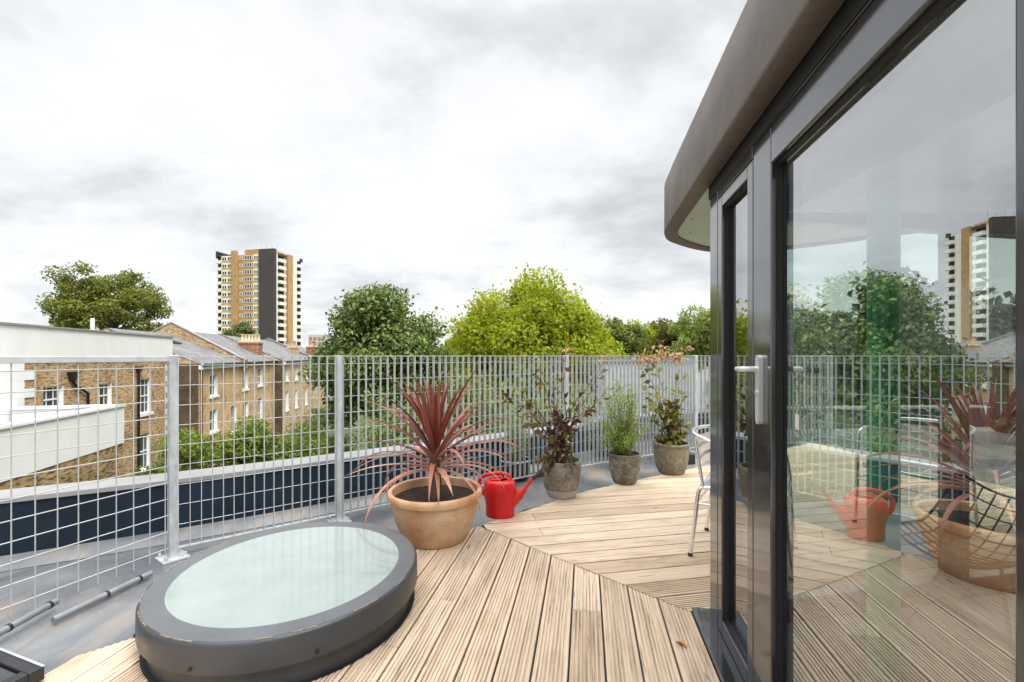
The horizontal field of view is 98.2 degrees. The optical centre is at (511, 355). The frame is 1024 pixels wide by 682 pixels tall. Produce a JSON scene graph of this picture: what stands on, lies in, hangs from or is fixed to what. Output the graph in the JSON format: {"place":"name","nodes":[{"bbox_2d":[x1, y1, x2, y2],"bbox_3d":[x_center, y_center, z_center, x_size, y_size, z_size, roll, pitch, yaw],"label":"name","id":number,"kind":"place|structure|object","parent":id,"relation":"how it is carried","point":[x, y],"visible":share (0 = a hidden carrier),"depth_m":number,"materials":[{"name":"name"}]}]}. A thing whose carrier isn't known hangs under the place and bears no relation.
{"place":"outdoors","nodes":[
{"label":"outdoors","id":0,"kind":"place"},
{"bbox_2d":[0,318,173,476],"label":"terraced house","id":1,"kind":"structure","parent":0,"point":[18,339],"depth_m":18.50,"materials":[{"name":"brown brick"}]},
{"bbox_2d":[43,385,59,405],"bbox_3d":[-16.842,1.678,16.268,0.250,1.121,1.240,0,0,-15],"label":"window","id":2,"kind":"structure","parent":1,"relation":"in","point":[49,397],"depth_m":16.32,"materials":[{"name":"white paint"}]},
{"bbox_2d":[99,383,108,404],"bbox_3d":[-17.624,1.799,19.167,0.250,1.187,1.190,0,0,-15],"label":"window","id":3,"kind":"structure","parent":1,"relation":"in","point":[103,392],"depth_m":19.32,"materials":[{"name":"white paint"}]},
{"bbox_2d":[140,433,152,471],"bbox_3d":[-18.449,4.868,22.236,0.250,1.896,1.290,0,0,-15],"label":"window","id":4,"kind":"structure","parent":1,"relation":"in","point":[143,441],"depth_m":22.37,"materials":[{"name":"white paint"}]},
{"bbox_2d":[140,379,153,416],"bbox_3d":[-18.469,2.097,22.313,0.250,1.859,1.290,0,0,-15],"label":"window","id":5,"kind":"structure","parent":1,"relation":"in","point":[143,389],"depth_m":22.40,"materials":[{"name":"white paint"}]},
{"bbox_2d":[102,322,248,470],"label":"terraced house","id":6,"kind":"structure","parent":0,"point":[187,342],"depth_m":28.33,"materials":[{"name":"brick"}]},
{"bbox_2d":[209,375,219,398],"bbox_3d":[-18.712,1.934,27.747,0.290,1.411,1.440,0,0,-15],"label":"window","id":7,"kind":"structure","parent":6,"relation":"in","point":[214,396],"depth_m":27.86,"materials":[{"name":"white paint"}]},
{"bbox_2d":[209,410,219,434],"bbox_3d":[-18.712,4.150,27.747,0.290,1.465,1.440,0,0,-15],"label":"window","id":8,"kind":"structure","parent":6,"relation":"in","point":[214,432],"depth_m":27.86,"materials":[{"name":"white paint"}]},
{"bbox_2d":[231,406,238,433],"bbox_3d":[-19.654,4.485,31.255,0.290,1.874,1.390,0,0,-15],"label":"window","id":9,"kind":"structure","parent":6,"relation":"in","point":[232,406],"depth_m":31.43,"materials":[{"name":"white paint"}]},
{"bbox_2d":[195,332,277,437],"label":"terraced house","id":10,"kind":"structure","parent":0,"point":[249,349],"depth_m":38.11,"materials":[{"name":"brick"}]},
{"bbox_2d":[242,369,249,391],"bbox_3d":[-20.315,1.848,33.702,0.290,1.686,1.540,0,0,-15],"label":"window","id":11,"kind":"structure","parent":10,"relation":"in","point":[243,369],"depth_m":33.84,"materials":[{"name":"white paint"}]},
{"bbox_2d":[258,398,260,421],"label":"window","id":12,"kind":"structure","parent":10,"relation":"in","point":[259,402],"depth_m":37.91,"materials":[{"name":"white paint"}]},
{"bbox_2d":[258,368,263,387],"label":"window","id":13,"kind":"structure","parent":10,"relation":"in","point":[259,369],"depth_m":37.91,"materials":[{"name":"white paint"}]},
{"bbox_2d":[215,248,302,346],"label":"tower block","id":14,"kind":"structure","parent":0,"point":[259,291],"depth_m":162.52,"materials":[{"name":"brick"}]},
{"bbox_2d":[245,298,251,302],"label":"window","id":15,"kind":"structure","parent":14,"relation":"in","point":[246,300],"depth_m":162.08,"materials":[{"name":"white paint"}]},
{"bbox_2d":[245,291,251,295],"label":"window","id":16,"kind":"structure","parent":14,"relation":"in","point":[247,293],"depth_m":162.12,"materials":[{"name":"white paint"}]},
{"bbox_2d":[245,255,251,259],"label":"window","id":17,"kind":"structure","parent":14,"relation":"in","point":[249,257],"depth_m":162.04,"materials":[{"name":"white paint"}]},
{"bbox_2d":[221,335,312,436],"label":"terraced house","id":18,"kind":"structure","parent":0,"point":[276,349],"depth_m":46.17,"materials":[{"name":"brick"}]},
{"bbox_2d":[284,341,330,412],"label":"terraced house","id":19,"kind":"structure","parent":0,"point":[308,349],"depth_m":63.64,"materials":[{"name":"brick"}]},
{"bbox_2d":[0,0,1015,347],"label":"sky","id":20,"kind":"structure","parent":0,"point":[437,150],"materials":[{"name":"white"}]},
{"bbox_2d":[250,397,1013,462],"bbox_3d":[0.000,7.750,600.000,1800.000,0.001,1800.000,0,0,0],"label":"ground","id":21,"kind":"structure","parent":0,"point":[354,429],"depth_m":45.86,"materials":[{"name":"green plant"}]},
{"bbox_2d":[0,404,125,489],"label":"extension","id":22,"kind":"object","parent":21,"relation":"on","point":[24,443],"visible":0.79,"depth_m":12.76,"materials":[{"name":"white painted render"}]},
{"bbox_2d":[34,260,174,331],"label":"broadleaf tree","id":23,"kind":"object","parent":21,"relation":"on","point":[96,299],"visible":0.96,"depth_m":45.60,"materials":[{"name":"green plant"}]},
{"bbox_2d":[132,463,166,475],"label":"garden shrub","id":24,"kind":"object","parent":21,"relation":"on","point":[154,471],"visible":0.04,"depth_m":15.24,"materials":[{"name":"green plant"}]},
{"bbox_2d":[143,427,260,473],"bbox_3d":[-11.089,5.054,15.559,3.563,5.392,3.356,0,0,0],"label":"garden shrub","id":25,"kind":"object","parent":21,"relation":"on","point":[196,450],"visible":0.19,"depth_m":15.21,"materials":[{"name":"green plant"}]},
{"bbox_2d":[182,413,276,470],"bbox_3d":[-10.778,4.965,16.522,3.122,5.569,3.876,0,0,37],"label":"garden shrub","id":26,"kind":"object","parent":21,"relation":"on","point":[249,443],"visible":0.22,"depth_m":16.41,"materials":[{"name":"green plant"}]},
{"bbox_2d":[221,321,256,337],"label":"broadleaf tree","id":27,"kind":"object","parent":21,"relation":"on","point":[242,328],"visible":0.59,"depth_m":74.18,"materials":[{"name":"green plant"}]},
{"bbox_2d":[215,417,293,465],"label":"garden shrub","id":28,"kind":"object","parent":21,"relation":"on","point":[278,439],"visible":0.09,"depth_m":17.04,"materials":[{"name":"green plant"}]},
{"bbox_2d":[257,420,332,460],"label":"garden shrub","id":29,"kind":"object","parent":21,"relation":"on","point":[305,441],"visible":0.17,"depth_m":17.40,"materials":[{"name":"green plant"}]},
{"bbox_2d":[308,335,332,352],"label":"office block","id":30,"kind":"structure","parent":21,"relation":"on","point":[316,339],"depth_m":239.95,"materials":[{"name":"concrete"}]},
{"bbox_2d":[309,337,324,349],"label":"windows","id":31,"kind":"structure","parent":30,"relation":"in","point":[310,338],"depth_m":239.89,"materials":[{"name":"white glass"}]},
{"bbox_2d":[284,405,363,456],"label":"garden shrub","id":32,"kind":"object","parent":21,"relation":"on","point":[347,449],"visible":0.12,"depth_m":21.79,"materials":[{"name":"green plant"}]},
{"bbox_2d":[294,280,462,446],"bbox_3d":[-5.972,2.187,19.986,7.346,11.125,6.938,0,0,0],"label":"broadleaf tree","id":33,"kind":"object","parent":21,"relation":"on","point":[369,325],"visible":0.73,"depth_m":18.51,"materials":[{"name":"green plant"}]},
{"bbox_2d":[356,387,419,448],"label":"garden shrub","id":34,"kind":"object","parent":21,"relation":"on","point":[384,432],"visible":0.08,"depth_m":14.03,"materials":[{"name":"green plant"}]},
{"bbox_2d":[376,386,464,446],"bbox_3d":[-3.781,4.407,16.811,5.011,6.687,4.946,0,0,0],"label":"garden shrub","id":35,"kind":"object","parent":21,"relation":"on","point":[424,391],"visible":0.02,"depth_m":16.97,"materials":[{"name":"green plant"}]},
{"bbox_2d":[433,337,474,429],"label":"distant tree","id":36,"kind":"object","parent":21,"relation":"on","point":[450,350],"visible":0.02,"depth_m":44.94,"materials":[{"name":"green plant"}]},
{"bbox_2d":[417,366,526,439],"bbox_3d":[-1.263,4.024,13.112,3.491,7.452,3.232,0,0,0],"label":"garden shrub","id":37,"kind":"object","parent":21,"relation":"on","point":[471,406],"visible":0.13,"depth_m":12.49,"materials":[{"name":"green plant"}]},
{"bbox_2d":[472,365,569,434],"bbox_3d":[0.096,3.965,12.007,3.741,7.570,3.921,0,0,25],"label":"garden shrub","id":38,"kind":"object","parent":21,"relation":"on","point":[512,404],"visible":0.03,"depth_m":11.75,"materials":[{"name":"green plant"}]},
{"bbox_2d":[441,262,630,422],"bbox_3d":[0.875,0.534,33.672,15.776,14.433,14.645,0,0,0],"label":"broadleaf tree","id":39,"kind":"object","parent":21,"relation":"on","point":[534,317],"visible":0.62,"depth_m":30.15,"materials":[{"name":"green plant"}]},
{"bbox_2d":[521,380,595,427],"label":"garden shrub","id":40,"kind":"object","parent":21,"relation":"on","point":[570,401],"visible":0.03,"depth_m":12.76,"materials":[{"name":"green plant"}]},
{"bbox_2d":[601,332,619,359],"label":"distant tree","id":41,"kind":"object","parent":21,"relation":"on","point":[611,339],"visible":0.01,"depth_m":44.56,"materials":[{"name":"green plant"}]},
{"bbox_2d":[603,316,651,359],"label":"distant tree","id":42,"kind":"object","parent":21,"relation":"on","point":[625,335],"visible":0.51,"depth_m":58.21,"materials":[{"name":"green plant"}]},
{"bbox_2d":[626,318,660,357],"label":"distant tree","id":43,"kind":"object","parent":21,"relation":"on","point":[652,335],"visible":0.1,"depth_m":67.88,"materials":[{"name":"green plant"}]},
{"bbox_2d":[594,359,707,416],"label":"pale wall","id":44,"kind":"structure","parent":21,"relation":"on","point":[651,382],"depth_m":9.47,"materials":[{"name":"grey paint"}]},
{"bbox_2d":[647,317,692,358],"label":"distant tree","id":45,"kind":"object","parent":21,"relation":"on","point":[662,335],"visible":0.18,"depth_m":54.79,"materials":[{"name":"green plant"}]},
{"bbox_2d":[666,304,709,373],"bbox_3d":[3.578,3.359,7.235,1.868,8.788,1.758,0,0,0],"label":"willow leaved tree","id":46,"kind":"object","parent":21,"relation":"on","point":[697,338],"visible":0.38,"depth_m":7.34,"materials":[{"name":"green plant"}]},
{"bbox_2d":[787,283,831,315],"bbox_3d":[14.476,1.757,23.993,8.373,11.986,7.766,0,0,35],"label":"broadleaf tree","id":47,"kind":"object","parent":21,"relation":"on","point":[802,298],"visible":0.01,"depth_m":23.11,"materials":[{"name":"green plant"}]},
{"bbox_2d":[706,292,929,406],"bbox_3d":[6.584,3.092,10.670,5.355,9.316,5.472,0,0,0],"label":"broadleaf tree","id":48,"kind":"object","parent":21,"relation":"on","point":[807,336],"visible":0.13,"depth_m":9.36,"materials":[{"name":"green leaf"},{"name":"bark"}]},
{"bbox_2d":[830,261,1015,434],"bbox_3d":[10.136,2.585,11.150,5.778,10.330,5.753,0,0,-26],"label":"broadleaf tree","id":49,"kind":"object","parent":21,"relation":"on","point":[919,330],"visible":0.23,"depth_m":9.84,"materials":[{"name":"green leaf"},{"name":"bark"}]},
{"bbox_2d":[926,291,1015,431],"bbox_3d":[13.554,3.042,11.869,6.347,9.416,6.104,0,0,39],"label":"broadleaf tree","id":50,"kind":"object","parent":21,"relation":"on","point":[1005,307],"visible":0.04,"depth_m":10.89,"materials":[{"name":"green plant"}]},
{"bbox_3d":[-0.399,4.725,2.050,17.799,6.050,12.100,0,0,0],"label":"host building","id":51,"kind":"object","parent":21,"relation":"on","visible":0},
{"bbox_2d":[0,432,1015,674],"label":"flat roof","id":52,"kind":"structure","parent":51,"relation":"on","point":[42,638],"depth_m":2.73,"materials":[{"name":"grey concrete"}]},
{"bbox_2d":[0,648,44,681],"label":"framed rooflight","id":53,"kind":"object","parent":52,"relation":"on","point":[14,667],"visible":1,"depth_m":1.69,"materials":[{"name":"black paint"}]},
{"bbox_2d":[133,521,416,681],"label":"round skylight","id":54,"kind":"object","parent":52,"relation":"on","point":[304,584],"visible":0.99,"depth_m":1.88,"materials":[{"name":"grey metal"}]},
{"bbox_2d":[0,355,838,635],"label":"balustrade fence","id":55,"kind":"object","parent":52,"relation":"on","point":[175,552],"visible":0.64,"depth_m":3.61,"materials":[{"name":"metal"}]},
{"bbox_2d":[0,405,995,571],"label":"parapet wall","id":56,"kind":"structure","parent":52,"relation":"on","point":[849,419],"depth_m":3.38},
{"bbox_2d":[501,455,528,481],"bbox_3d":[0.030,1.232,4.840,0.344,0.217,0.344,0,0,0],"label":"tub","id":57,"kind":"object","parent":52,"relation":"on","point":[512,471],"visible":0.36,"depth_m":4.70,"materials":[{"name":"black paint"}]},
{"bbox_2d":[501,405,530,461],"bbox_3d":[0.037,0.856,4.819,0.390,0.686,0.457,0,0,0],"label":"tub greenery","id":58,"kind":"object","parent":57,"relation":"in","point":[512,440],"visible":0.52,"depth_m":4.80,"materials":[{"name":"green plant"}]},
{"bbox_2d":[493,506,681,681],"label":"deck joists","id":59,"kind":"object","parent":52,"relation":"on","point":[571,627],"visible":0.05,"depth_m":2.06,"materials":[{"name":"brown wood"}]},
{"bbox_2d":[40,526,719,681],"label":"deck","id":60,"kind":"structure","parent":59,"relation":"on","point":[455,626],"depth_m":2.00,"materials":[{"name":"beige wood"}]},
{"bbox_2d":[387,476,481,549],"bbox_3d":[-0.530,1.083,3.070,0.644,0.334,0.644,0,0,0],"label":"terracotta pot","id":61,"kind":"object","parent":60,"relation":"on","point":[421,522],"visible":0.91,"depth_m":2.86,"materials":[{"name":"ceramic"}]},
{"bbox_2d":[346,366,526,532],"bbox_3d":[-0.517,0.569,3.071,1.261,1.010,1.192,0,0,0],"label":"spiky cordyline","id":62,"kind":"object","parent":61,"relation":"in","point":[432,421],"visible":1,"depth_m":3.03,"materials":[{"name":"red plant"}]},
{"bbox_2d":[482,443,1015,612],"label":"deck","id":63,"kind":"structure","parent":59,"relation":"on","point":[627,536],"depth_m":3.19,"materials":[{"name":"brown wood"}]},
{"bbox_2d":[478,469,544,518],"bbox_3d":[-0.010,1.063,3.458,0.531,0.374,0.206,0,0,8],"label":"watering can","id":64,"kind":"object","parent":63,"relation":"on","point":[500,503],"visible":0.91,"depth_m":3.40,"materials":[{"name":"red plastic"}]},
{"bbox_2d":[542,455,580,499],"bbox_3d":[0.440,1.087,3.960,0.354,0.327,0.354,0,0,0],"label":"stone pot","id":65,"kind":"object","parent":63,"relation":"on","point":[558,484],"visible":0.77,"depth_m":3.82,"materials":[{"name":"grey stone"}]},
{"bbox_2d":[503,348,610,482],"bbox_3d":[0.444,0.511,3.942,1.027,1.173,0.430,0,0,-8],"label":"purple shrub","id":66,"kind":"object","parent":65,"relation":"in","point":[564,428],"visible":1,"depth_m":3.92,"materials":[{"name":"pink plant"}]},
{"bbox_2d":[608,450,641,484],"bbox_3d":[1.110,1.103,4.375,0.322,0.294,0.322,0,0,0],"label":"stone pot","id":67,"kind":"object","parent":63,"relation":"on","point":[625,470],"visible":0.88,"depth_m":4.26,"materials":[{"name":"stone"}]},
{"bbox_2d":[598,380,654,455],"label":"feathery shrub","id":68,"kind":"object","parent":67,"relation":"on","point":[621,441],"visible":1,"depth_m":4.34,"materials":[{"name":"green plant"}]},
{"bbox_2d":[653,440,689,475],"bbox_3d":[1.700,1.087,4.740,0.374,0.325,0.374,0,0,0],"label":"stone pot","id":69,"kind":"object","parent":63,"relation":"on","point":[672,460],"visible":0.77,"depth_m":4.60,"materials":[{"name":"stone"}]},
{"bbox_2d":[631,340,694,444],"bbox_3d":[1.710,0.421,5.037,0.650,1.214,0.994,0,0,24],"label":"bronze vine","id":70,"kind":"object","parent":69,"relation":"in","point":[674,435],"visible":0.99,"depth_m":4.77,"materials":[{"name":"brown plant"}]},
{"bbox_2d":[688,424,797,581],"bbox_3d":[1.465,0.864,2.824,0.582,0.774,0.565,0,0,35],"label":"bistro chair","id":71,"kind":"object","parent":63,"relation":"on","point":[705,482],"visible":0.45,"depth_m":2.76,"materials":[{"name":"metal"}]},
{"bbox_2d":[852,417,980,547],"bbox_3d":[2.926,0.864,3.223,0.582,0.774,0.565,0,0,-25],"label":"bistro chair","id":72,"kind":"object","parent":63,"relation":"on","point":[922,470],"visible":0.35,"depth_m":3.32,"materials":[{"name":"metal"}]},
{"bbox_2d":[570,389,640,455],"bbox_3d":[1.246,0.915,5.939,1.154,0.969,0.572,0,0,0],"label":"soft shrub","id":73,"kind":"object","parent":52,"relation":"on","point":[598,422],"visible":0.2,"depth_m":5.92,"materials":[{"name":"green plant"}]},
{"bbox_2d":[664,0,1023,681],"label":"glazed pavilion","id":74,"kind":"structure","parent":52,"relation":"on","point":[880,127],"depth_m":1.70,"materials":[{"name":"grey brown render"},{"name":"grey aluminium"},{"name":"clear glass"}]},
{"bbox_2d":[734,0,1023,681],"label":"door","id":75,"kind":"structure","parent":74,"relation":"in","point":[886,28],"depth_m":1.41,"materials":[{"name":"grey metal"}]},
{"bbox_2d":[901,470,1015,680],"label":"wire shell seat","id":76,"kind":"object","parent":74,"relation":"on","point":[1002,564],"visible":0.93,"depth_m":1.99,"materials":[{"name":"metal"}]}
]}

